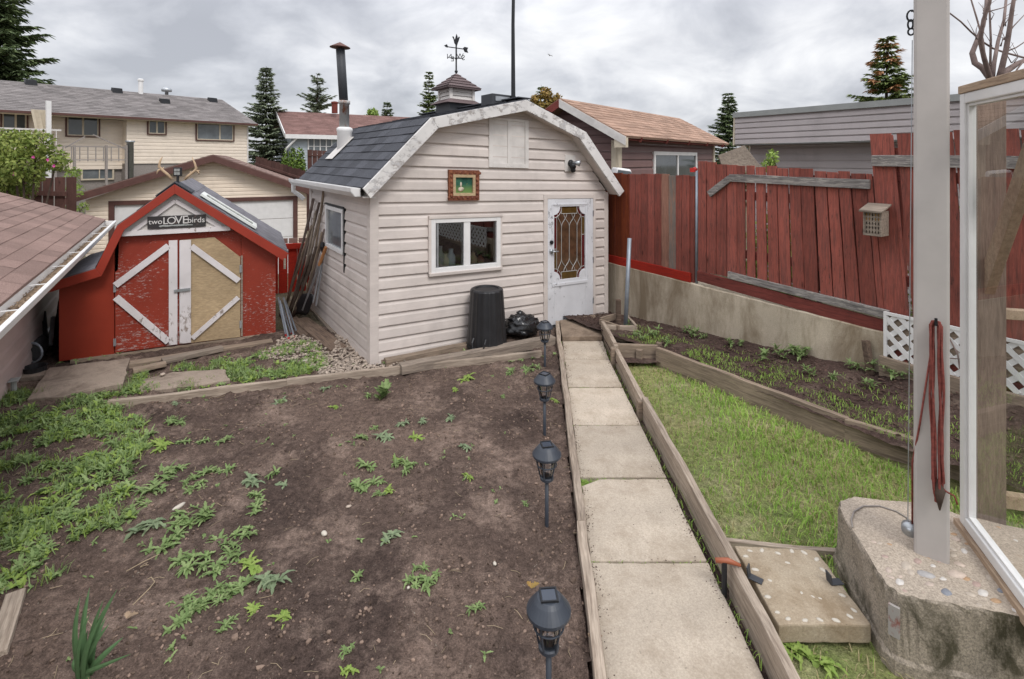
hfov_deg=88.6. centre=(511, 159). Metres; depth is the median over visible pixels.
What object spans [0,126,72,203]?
flowering shrub
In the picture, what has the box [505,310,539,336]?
bin bag
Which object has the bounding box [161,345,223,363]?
wooden board
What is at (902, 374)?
weed
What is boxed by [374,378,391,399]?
weed
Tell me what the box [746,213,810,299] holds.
hidden shrub
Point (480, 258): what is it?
jar
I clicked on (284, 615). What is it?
weed
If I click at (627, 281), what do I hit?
steel pipe
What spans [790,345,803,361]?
weed
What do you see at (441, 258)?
jar
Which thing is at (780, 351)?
weed
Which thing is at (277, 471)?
weed
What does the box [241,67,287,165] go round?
spruce tree
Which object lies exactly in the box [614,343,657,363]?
bed board
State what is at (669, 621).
paving slab
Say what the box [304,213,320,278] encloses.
wooden pole
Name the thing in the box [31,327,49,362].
wheel
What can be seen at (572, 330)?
paving slab
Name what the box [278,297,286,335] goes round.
garden stake
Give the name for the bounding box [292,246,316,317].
wooden pole
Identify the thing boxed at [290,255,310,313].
wooden pole
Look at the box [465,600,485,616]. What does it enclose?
weed
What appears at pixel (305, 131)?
pale blue house
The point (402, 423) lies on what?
weed
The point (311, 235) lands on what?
wooden pole
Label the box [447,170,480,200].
framed picture
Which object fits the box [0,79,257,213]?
beige house
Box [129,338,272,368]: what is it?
wooden board
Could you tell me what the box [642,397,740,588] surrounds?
path edging
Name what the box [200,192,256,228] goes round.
window sash
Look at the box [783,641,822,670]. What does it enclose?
weed
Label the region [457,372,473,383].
weed
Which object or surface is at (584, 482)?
joint moss
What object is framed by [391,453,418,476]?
weed
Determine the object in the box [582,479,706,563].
paving slab
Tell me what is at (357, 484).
weed
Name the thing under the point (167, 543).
weed
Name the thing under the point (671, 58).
sky
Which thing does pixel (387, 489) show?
weed
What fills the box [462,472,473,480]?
weed
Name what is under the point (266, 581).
weed
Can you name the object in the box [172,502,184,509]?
stone
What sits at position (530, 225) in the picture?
garden shed
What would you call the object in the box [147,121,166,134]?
window
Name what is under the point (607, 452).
paving slab
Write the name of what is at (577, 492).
path edging
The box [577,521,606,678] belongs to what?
path edging
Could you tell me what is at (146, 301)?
door
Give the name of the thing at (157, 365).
wooden board
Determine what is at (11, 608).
wooden board
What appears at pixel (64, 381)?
concrete slab
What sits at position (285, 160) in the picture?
arborvitae
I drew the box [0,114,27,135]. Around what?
window
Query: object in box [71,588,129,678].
iris clump
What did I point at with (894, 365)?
retaining board
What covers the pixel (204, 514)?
weed
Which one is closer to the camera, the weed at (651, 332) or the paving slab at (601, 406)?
the paving slab at (601, 406)
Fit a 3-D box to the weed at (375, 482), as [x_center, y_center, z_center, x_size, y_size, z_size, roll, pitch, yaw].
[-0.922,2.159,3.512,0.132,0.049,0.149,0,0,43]
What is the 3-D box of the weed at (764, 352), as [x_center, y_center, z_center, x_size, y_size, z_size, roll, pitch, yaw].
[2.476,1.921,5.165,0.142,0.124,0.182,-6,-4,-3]
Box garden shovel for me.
[296,246,327,315]
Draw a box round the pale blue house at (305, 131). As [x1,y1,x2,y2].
[268,101,409,168]
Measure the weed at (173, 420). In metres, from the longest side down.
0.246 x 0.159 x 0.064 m
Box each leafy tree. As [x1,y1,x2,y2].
[363,107,378,115]
[530,87,562,108]
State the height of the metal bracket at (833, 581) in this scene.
0.050 m
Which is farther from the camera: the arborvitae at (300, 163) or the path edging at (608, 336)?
the arborvitae at (300, 163)
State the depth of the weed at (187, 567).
2.83 m
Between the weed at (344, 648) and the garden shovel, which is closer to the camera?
the weed at (344, 648)
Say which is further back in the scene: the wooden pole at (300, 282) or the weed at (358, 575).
the wooden pole at (300, 282)
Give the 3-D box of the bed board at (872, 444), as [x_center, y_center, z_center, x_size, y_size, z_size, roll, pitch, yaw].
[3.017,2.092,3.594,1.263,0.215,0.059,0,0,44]
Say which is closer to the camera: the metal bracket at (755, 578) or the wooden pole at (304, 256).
the metal bracket at (755, 578)
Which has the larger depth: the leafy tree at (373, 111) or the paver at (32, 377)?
the leafy tree at (373, 111)
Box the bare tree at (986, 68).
[950,0,1023,78]
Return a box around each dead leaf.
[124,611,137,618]
[527,581,538,587]
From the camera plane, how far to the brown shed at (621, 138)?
10.47 m
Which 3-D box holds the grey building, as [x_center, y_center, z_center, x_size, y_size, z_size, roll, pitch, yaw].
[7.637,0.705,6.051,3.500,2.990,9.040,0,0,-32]
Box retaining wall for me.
[608,262,889,371]
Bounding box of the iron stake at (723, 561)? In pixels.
[715,557,740,600]
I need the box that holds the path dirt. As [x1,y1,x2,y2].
[562,342,752,678]
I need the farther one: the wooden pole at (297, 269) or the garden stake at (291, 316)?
the wooden pole at (297, 269)
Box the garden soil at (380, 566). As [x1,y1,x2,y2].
[0,325,590,678]
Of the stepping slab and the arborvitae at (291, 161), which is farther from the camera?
the arborvitae at (291, 161)
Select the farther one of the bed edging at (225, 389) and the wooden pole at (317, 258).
the wooden pole at (317, 258)
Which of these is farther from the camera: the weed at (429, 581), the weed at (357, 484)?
the weed at (357, 484)
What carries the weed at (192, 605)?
on the garden soil at (380, 566)
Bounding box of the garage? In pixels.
[65,154,308,273]
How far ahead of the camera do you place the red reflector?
6.34 m
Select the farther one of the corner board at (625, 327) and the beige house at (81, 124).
the beige house at (81, 124)
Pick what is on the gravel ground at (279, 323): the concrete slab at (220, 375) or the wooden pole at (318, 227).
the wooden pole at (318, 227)
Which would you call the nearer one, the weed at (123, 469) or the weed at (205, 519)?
the weed at (205, 519)
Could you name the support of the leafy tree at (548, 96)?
on the ground at (911, 312)
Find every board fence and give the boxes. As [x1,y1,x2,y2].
[2,177,76,211]
[255,157,308,230]
[307,150,325,169]
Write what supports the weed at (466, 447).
on the garden soil at (380, 566)
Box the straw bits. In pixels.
[3,353,570,678]
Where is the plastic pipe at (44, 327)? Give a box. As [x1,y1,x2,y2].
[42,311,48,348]
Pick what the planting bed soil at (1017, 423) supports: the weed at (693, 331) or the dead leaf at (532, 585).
the weed at (693, 331)
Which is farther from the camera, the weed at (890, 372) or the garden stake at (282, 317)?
the garden stake at (282, 317)
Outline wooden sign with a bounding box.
[147,214,205,228]
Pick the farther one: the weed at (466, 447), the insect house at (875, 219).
the insect house at (875, 219)
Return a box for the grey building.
[733,94,1023,311]
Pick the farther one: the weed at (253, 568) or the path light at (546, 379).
the path light at (546, 379)
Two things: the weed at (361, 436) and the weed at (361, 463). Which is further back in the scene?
the weed at (361, 436)
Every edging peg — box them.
[610,347,614,366]
[636,399,642,420]
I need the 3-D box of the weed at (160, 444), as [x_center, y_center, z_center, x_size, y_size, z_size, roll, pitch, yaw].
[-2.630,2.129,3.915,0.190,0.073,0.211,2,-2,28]
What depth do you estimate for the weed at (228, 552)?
2.78 m
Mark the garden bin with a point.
(486, 324)
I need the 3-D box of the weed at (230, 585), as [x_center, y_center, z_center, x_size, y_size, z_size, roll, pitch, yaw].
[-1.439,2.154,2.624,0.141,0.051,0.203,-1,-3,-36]
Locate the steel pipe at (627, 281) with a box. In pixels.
[624,238,631,324]
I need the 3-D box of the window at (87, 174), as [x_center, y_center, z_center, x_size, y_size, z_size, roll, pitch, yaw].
[-22.292,0.705,28.225,0.100,0.827,1.453,0,0,36]
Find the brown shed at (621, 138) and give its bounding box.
[545,98,728,175]
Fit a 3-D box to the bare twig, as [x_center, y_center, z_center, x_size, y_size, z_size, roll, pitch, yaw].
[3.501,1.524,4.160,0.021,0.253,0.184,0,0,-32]
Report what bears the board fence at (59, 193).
on the ground at (911, 312)
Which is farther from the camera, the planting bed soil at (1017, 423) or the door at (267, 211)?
the door at (267, 211)
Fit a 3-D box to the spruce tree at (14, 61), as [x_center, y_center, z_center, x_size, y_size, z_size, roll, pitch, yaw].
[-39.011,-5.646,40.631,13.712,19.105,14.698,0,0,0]
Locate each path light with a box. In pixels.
[527,586,570,678]
[532,440,560,527]
[534,371,555,435]
[537,320,552,366]
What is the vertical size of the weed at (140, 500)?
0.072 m
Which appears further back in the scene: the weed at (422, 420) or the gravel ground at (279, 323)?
the gravel ground at (279, 323)
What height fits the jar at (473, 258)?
0.162 m
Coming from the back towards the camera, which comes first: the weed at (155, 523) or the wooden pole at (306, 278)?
the wooden pole at (306, 278)
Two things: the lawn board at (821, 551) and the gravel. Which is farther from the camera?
the gravel
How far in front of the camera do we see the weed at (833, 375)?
4.61 m
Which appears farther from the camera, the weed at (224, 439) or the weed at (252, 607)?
the weed at (224, 439)
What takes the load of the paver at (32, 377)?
on the garden soil at (380, 566)
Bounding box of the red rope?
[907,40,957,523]
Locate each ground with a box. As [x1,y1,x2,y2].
[81,200,912,363]
[276,287,323,329]
[627,343,1023,678]
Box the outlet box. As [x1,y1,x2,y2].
[7,377,20,390]
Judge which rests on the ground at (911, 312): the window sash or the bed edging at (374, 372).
the bed edging at (374, 372)
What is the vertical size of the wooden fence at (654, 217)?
1.460 m
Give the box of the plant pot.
[23,362,47,373]
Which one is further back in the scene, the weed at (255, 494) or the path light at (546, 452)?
the weed at (255, 494)
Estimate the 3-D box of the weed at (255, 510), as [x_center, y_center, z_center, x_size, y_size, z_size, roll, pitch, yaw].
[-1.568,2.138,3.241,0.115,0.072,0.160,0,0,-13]
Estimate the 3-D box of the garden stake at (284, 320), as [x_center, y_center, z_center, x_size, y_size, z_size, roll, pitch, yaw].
[-2.814,1.995,6.496,0.022,0.560,0.020,-31,-33,0]
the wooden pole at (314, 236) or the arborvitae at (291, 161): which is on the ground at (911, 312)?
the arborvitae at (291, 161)
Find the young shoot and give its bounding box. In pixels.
[760,148,821,302]
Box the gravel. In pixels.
[259,334,404,373]
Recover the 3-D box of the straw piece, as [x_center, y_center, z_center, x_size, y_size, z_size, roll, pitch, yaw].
[-1.864,2.138,2.678,0.148,0.004,0.306,0,0,-42]
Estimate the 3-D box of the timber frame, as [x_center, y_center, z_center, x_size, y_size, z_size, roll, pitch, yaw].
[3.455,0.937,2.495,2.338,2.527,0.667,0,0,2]
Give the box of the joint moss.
[565,348,761,670]
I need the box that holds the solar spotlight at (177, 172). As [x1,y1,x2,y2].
[173,167,181,182]
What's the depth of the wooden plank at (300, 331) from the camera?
6.79 m
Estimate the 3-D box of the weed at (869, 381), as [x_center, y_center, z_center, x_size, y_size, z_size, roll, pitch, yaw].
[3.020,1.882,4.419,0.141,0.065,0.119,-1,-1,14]
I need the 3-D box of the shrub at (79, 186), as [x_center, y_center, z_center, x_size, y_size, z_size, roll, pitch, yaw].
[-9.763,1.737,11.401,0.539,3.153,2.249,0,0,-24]
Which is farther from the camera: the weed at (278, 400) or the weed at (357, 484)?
the weed at (278, 400)
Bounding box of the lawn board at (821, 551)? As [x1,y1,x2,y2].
[727,538,834,558]
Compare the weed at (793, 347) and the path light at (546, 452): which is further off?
the weed at (793, 347)
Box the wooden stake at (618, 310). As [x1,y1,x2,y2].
[616,299,620,322]
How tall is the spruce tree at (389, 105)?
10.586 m
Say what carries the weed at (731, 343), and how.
on the planting bed soil at (1017, 423)
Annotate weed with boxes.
[101,496,151,513]
[112,461,145,479]
[123,517,166,542]
[130,481,168,496]
[140,534,181,559]
[141,460,189,487]
[150,438,173,453]
[160,522,195,540]
[162,610,188,635]
[163,415,185,425]
[163,501,215,533]
[168,529,227,578]
[174,589,206,623]
[175,437,191,444]
[179,473,207,494]
[185,583,226,613]
[194,465,218,477]
[194,503,215,521]
[194,543,245,580]
[195,437,209,443]
[212,575,238,605]
[213,613,239,632]
[214,463,235,475]
[215,435,234,445]
[219,525,258,549]
[220,574,256,601]
[238,550,262,578]
[240,471,265,487]
[244,601,263,620]
[245,495,266,515]
[247,489,264,498]
[251,570,295,594]
[265,465,281,478]
[267,608,291,629]
[272,396,286,404]
[275,479,286,488]
[338,642,354,659]
[339,664,358,677]
[349,477,370,493]
[350,569,363,582]
[353,433,368,439]
[354,458,375,471]
[363,475,387,486]
[371,489,385,497]
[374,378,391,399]
[374,429,393,442]
[380,529,404,545]
[384,484,394,493]
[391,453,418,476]
[396,418,409,426]
[402,561,429,589]
[408,430,425,440]
[418,417,427,424]
[419,568,441,596]
[446,413,452,421]
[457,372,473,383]
[459,443,471,451]
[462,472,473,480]
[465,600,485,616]
[505,367,515,375]
[520,363,541,374]
[647,324,661,336]
[661,336,670,345]
[683,324,691,331]
[689,327,698,336]
[725,337,735,347]
[758,347,771,360]
[770,343,787,357]
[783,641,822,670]
[785,343,799,354]
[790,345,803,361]
[797,346,811,355]
[802,363,815,374]
[802,644,847,678]
[828,370,842,380]
[844,358,865,371]
[859,377,878,386]
[863,359,876,369]
[880,364,897,379]
[895,371,912,377]
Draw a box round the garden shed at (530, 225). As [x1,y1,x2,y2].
[289,42,623,364]
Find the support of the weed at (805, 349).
on the planting bed soil at (1017, 423)
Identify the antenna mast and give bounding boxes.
[511,0,515,97]
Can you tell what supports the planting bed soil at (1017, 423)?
on the ground at (911, 312)
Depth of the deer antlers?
6.08 m
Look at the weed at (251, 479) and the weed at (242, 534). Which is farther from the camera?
the weed at (251, 479)
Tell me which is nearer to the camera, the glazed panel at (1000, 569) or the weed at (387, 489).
the glazed panel at (1000, 569)
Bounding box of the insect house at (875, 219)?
[859,203,891,236]
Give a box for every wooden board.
[0,588,25,656]
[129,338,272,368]
[132,361,166,373]
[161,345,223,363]
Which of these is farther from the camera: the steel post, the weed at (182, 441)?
the weed at (182, 441)
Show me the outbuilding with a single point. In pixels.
(37, 239)
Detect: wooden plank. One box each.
[279,312,307,335]
[293,317,346,350]
[310,308,335,332]
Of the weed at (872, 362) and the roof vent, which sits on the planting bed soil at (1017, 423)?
the weed at (872, 362)
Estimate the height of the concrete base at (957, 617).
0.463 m
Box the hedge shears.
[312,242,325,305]
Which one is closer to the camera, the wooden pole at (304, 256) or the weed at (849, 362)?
the weed at (849, 362)
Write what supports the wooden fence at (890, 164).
on the ground at (911, 312)
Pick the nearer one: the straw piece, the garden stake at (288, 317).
the straw piece
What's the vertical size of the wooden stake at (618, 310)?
0.340 m
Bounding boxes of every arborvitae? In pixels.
[281,150,288,164]
[287,147,296,167]
[294,147,306,171]
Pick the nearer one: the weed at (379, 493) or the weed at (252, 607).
the weed at (252, 607)
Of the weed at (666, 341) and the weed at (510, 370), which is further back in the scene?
the weed at (666, 341)
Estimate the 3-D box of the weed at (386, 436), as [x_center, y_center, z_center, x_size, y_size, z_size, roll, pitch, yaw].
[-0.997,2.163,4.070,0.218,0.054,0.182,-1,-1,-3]
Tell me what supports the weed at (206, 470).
on the garden soil at (380, 566)
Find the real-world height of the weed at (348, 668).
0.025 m
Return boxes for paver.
[19,370,46,381]
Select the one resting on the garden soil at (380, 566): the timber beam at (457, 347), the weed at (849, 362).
the timber beam at (457, 347)
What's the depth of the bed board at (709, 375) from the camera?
4.59 m
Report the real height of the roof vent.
0.195 m
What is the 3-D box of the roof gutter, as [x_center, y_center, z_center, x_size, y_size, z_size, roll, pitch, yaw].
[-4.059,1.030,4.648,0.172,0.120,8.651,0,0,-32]
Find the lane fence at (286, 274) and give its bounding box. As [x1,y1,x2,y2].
[276,237,308,293]
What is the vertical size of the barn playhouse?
2.015 m
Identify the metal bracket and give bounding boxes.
[746,563,763,584]
[825,569,843,585]
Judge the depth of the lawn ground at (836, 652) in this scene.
3.55 m
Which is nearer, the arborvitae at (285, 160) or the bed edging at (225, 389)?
the bed edging at (225, 389)
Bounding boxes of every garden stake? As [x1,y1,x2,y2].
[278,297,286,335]
[279,300,289,338]
[282,304,291,333]
[283,297,294,336]
[285,300,296,330]
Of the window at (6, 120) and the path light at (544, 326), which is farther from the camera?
the window at (6, 120)
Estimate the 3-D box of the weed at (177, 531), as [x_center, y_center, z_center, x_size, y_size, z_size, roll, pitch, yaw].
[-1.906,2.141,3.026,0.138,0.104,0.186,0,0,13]
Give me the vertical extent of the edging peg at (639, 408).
0.250 m
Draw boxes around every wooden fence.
[606,171,697,283]
[697,161,889,330]
[870,128,1023,392]
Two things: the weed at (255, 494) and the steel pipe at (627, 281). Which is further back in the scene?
the steel pipe at (627, 281)
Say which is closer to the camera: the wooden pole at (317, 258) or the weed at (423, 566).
the weed at (423, 566)
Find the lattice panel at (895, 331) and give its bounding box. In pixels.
[883,311,1023,395]
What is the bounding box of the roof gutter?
[0,220,115,339]
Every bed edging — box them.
[107,379,286,406]
[287,350,541,385]
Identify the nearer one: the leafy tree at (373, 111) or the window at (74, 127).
the window at (74, 127)
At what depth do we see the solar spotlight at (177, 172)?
6.10 m
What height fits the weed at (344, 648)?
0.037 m
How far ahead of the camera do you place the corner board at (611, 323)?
6.41 m
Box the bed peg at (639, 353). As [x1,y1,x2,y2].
[636,349,642,364]
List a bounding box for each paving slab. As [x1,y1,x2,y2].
[559,315,601,340]
[562,341,608,359]
[565,360,621,389]
[569,388,639,425]
[573,426,665,482]
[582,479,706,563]
[591,563,763,678]
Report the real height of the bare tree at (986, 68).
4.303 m
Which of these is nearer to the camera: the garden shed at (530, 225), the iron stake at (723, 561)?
the iron stake at (723, 561)
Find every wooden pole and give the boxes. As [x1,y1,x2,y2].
[286,225,311,304]
[288,198,314,298]
[289,202,319,309]
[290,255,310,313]
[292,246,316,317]
[300,232,322,314]
[301,211,316,286]
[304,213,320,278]
[304,229,324,315]
[310,191,323,293]
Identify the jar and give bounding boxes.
[439,246,443,265]
[444,253,448,265]
[447,248,454,265]
[470,252,476,263]
[477,254,483,262]
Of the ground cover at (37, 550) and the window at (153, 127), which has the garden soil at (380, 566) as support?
the ground cover at (37, 550)
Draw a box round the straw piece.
[126,554,158,604]
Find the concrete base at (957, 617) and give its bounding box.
[833,497,1023,678]
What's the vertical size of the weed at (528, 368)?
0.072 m
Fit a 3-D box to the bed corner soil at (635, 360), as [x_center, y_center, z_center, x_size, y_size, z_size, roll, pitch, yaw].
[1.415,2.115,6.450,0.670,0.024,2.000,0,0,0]
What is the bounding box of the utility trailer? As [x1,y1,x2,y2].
[611,167,630,173]
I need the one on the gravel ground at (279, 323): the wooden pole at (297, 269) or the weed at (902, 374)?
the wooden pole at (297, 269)
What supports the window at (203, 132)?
in the beige house at (81, 124)
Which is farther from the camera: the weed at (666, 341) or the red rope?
the weed at (666, 341)
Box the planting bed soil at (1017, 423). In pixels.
[565,311,1023,491]
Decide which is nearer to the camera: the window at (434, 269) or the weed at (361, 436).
the weed at (361, 436)
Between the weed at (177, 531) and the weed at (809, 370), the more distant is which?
the weed at (809, 370)
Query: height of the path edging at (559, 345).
0.138 m
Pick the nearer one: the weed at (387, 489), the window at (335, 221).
the weed at (387, 489)
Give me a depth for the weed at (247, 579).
2.65 m
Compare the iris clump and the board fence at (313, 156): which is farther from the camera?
the board fence at (313, 156)
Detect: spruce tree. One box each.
[0,0,59,84]
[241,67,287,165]
[296,73,336,112]
[381,102,393,115]
[417,72,437,115]
[708,93,747,205]
[840,36,912,152]
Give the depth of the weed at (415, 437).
4.08 m
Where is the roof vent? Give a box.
[481,93,510,104]
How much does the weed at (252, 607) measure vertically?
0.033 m
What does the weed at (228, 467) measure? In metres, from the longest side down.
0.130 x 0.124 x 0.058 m
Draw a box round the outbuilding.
[0,192,105,398]
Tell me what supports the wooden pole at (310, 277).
on the gravel ground at (279, 323)
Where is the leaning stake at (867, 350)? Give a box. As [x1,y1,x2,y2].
[861,340,874,374]
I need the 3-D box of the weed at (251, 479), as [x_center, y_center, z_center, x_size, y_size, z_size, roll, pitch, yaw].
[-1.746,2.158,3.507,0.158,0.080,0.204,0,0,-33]
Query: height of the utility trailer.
0.696 m
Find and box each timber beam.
[384,342,467,366]
[399,334,555,374]
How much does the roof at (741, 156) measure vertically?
0.456 m
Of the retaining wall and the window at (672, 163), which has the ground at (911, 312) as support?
the retaining wall
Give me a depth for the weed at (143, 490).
3.40 m
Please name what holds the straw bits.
on the garden soil at (380, 566)
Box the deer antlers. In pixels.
[156,156,199,179]
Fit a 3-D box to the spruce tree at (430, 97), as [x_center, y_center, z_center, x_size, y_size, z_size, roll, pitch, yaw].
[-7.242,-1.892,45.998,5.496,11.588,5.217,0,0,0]
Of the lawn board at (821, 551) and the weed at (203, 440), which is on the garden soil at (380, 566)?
the weed at (203, 440)
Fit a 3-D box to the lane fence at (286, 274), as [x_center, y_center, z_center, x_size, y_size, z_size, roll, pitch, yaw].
[-3.493,1.957,8.755,1.030,1.286,0.095,0,0,-18]
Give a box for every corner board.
[599,319,619,329]
[600,313,615,320]
[601,324,634,330]
[628,315,636,330]
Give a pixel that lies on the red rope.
(939, 491)
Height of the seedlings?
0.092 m
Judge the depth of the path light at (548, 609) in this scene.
2.00 m
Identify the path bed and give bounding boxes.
[555,331,768,678]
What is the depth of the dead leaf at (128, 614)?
2.45 m
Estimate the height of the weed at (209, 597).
0.055 m
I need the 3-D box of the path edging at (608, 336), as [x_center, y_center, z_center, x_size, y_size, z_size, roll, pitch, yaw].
[1.112,2.087,5.996,0.050,0.225,0.808,0,0,0]
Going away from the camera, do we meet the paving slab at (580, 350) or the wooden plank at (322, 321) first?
the paving slab at (580, 350)
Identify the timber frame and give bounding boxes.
[976,100,1023,524]
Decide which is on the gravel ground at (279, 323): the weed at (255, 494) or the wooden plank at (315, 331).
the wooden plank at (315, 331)
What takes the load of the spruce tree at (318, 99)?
on the ground at (911, 312)
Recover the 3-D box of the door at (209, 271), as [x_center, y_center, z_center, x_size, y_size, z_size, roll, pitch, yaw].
[-3.607,1.553,6.244,0.697,1.235,0.065,0,0,-26]
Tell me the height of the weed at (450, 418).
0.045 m
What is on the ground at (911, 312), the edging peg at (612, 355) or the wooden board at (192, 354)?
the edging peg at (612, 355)
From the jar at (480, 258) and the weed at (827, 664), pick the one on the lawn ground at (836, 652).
the weed at (827, 664)
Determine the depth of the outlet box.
4.82 m
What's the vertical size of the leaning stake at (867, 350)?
0.387 m
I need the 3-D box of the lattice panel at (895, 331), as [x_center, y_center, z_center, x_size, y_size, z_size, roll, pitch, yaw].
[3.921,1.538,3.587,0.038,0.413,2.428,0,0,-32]
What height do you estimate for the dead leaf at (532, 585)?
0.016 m
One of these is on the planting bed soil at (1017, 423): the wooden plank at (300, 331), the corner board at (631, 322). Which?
the corner board at (631, 322)
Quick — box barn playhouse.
[48,178,287,363]
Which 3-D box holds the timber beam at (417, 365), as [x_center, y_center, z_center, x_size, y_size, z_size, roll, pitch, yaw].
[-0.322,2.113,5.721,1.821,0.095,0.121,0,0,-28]
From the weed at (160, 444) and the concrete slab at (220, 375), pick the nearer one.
the weed at (160, 444)
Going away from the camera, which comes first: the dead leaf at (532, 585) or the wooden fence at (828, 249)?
the dead leaf at (532, 585)
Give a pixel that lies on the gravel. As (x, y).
(337, 364)
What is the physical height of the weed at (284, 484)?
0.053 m
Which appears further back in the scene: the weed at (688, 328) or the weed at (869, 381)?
the weed at (688, 328)
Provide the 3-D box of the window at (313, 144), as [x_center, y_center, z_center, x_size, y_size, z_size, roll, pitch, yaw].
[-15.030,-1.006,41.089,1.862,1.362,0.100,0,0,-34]
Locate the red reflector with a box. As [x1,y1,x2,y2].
[690,167,697,171]
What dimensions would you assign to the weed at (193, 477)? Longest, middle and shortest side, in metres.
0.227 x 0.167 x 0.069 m
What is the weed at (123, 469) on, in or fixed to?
on the garden soil at (380, 566)
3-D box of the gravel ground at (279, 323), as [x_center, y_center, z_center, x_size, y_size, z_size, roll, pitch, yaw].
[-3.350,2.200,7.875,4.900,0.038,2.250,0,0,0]
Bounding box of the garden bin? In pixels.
[466,285,506,348]
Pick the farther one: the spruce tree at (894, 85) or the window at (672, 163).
the spruce tree at (894, 85)
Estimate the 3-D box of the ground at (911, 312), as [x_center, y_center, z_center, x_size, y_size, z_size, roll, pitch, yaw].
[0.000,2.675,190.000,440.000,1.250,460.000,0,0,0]
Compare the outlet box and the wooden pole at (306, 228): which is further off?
the wooden pole at (306, 228)
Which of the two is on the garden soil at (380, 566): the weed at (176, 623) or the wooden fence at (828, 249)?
the weed at (176, 623)
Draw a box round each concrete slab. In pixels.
[27,358,129,402]
[137,369,229,392]
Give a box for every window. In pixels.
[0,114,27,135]
[65,117,99,136]
[80,169,113,179]
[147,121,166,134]
[195,124,234,141]
[308,139,331,150]
[324,202,345,272]
[428,214,502,276]
[652,151,696,175]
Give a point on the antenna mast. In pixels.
(513, 51)
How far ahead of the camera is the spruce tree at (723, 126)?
37.75 m
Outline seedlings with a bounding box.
[1,347,505,673]
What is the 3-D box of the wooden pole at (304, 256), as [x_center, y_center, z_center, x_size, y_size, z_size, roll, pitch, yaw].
[-2.907,1.378,7.345,0.047,1.716,0.047,20,14,0]
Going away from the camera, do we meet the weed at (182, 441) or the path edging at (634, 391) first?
the weed at (182, 441)
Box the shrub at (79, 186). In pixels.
[63,167,89,213]
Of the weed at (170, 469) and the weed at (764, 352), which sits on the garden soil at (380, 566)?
the weed at (170, 469)
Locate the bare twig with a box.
[950,339,959,368]
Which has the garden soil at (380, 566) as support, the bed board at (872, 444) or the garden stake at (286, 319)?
the garden stake at (286, 319)
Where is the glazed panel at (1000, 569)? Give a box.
[953,69,1023,625]
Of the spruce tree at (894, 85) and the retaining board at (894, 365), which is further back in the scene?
the spruce tree at (894, 85)
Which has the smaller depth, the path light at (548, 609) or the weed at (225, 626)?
the path light at (548, 609)
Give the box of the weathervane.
[444,34,467,73]
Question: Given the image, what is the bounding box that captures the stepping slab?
[735,546,870,642]
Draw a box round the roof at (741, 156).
[718,146,760,171]
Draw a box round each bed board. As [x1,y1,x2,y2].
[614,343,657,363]
[656,347,849,441]
[845,418,1023,492]
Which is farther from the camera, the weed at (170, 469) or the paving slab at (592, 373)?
the paving slab at (592, 373)
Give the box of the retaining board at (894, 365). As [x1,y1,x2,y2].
[879,355,1023,407]
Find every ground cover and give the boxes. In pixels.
[0,339,556,593]
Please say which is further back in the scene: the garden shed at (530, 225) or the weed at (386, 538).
the garden shed at (530, 225)
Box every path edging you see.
[556,321,564,362]
[559,358,585,520]
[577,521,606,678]
[601,321,617,354]
[615,349,644,406]
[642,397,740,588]
[729,562,799,678]
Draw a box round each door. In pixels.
[113,239,178,352]
[115,200,292,273]
[174,237,241,343]
[548,198,593,324]
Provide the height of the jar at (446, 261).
0.172 m
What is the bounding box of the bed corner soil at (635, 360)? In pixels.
[603,337,659,362]
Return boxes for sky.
[7,0,1023,161]
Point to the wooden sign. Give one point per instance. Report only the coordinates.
(156, 222)
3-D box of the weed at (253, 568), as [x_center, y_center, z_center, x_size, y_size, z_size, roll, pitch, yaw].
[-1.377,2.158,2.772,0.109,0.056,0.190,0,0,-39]
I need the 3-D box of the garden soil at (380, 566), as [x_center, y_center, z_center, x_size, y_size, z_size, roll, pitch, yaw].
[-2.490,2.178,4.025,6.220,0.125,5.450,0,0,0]
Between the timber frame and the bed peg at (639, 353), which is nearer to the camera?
the timber frame
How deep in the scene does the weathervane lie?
7.89 m
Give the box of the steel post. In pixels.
[901,0,949,563]
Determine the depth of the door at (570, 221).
7.00 m
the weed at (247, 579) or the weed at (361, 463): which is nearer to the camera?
the weed at (247, 579)
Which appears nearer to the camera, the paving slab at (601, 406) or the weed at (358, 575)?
the weed at (358, 575)
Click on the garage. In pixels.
(268, 197)

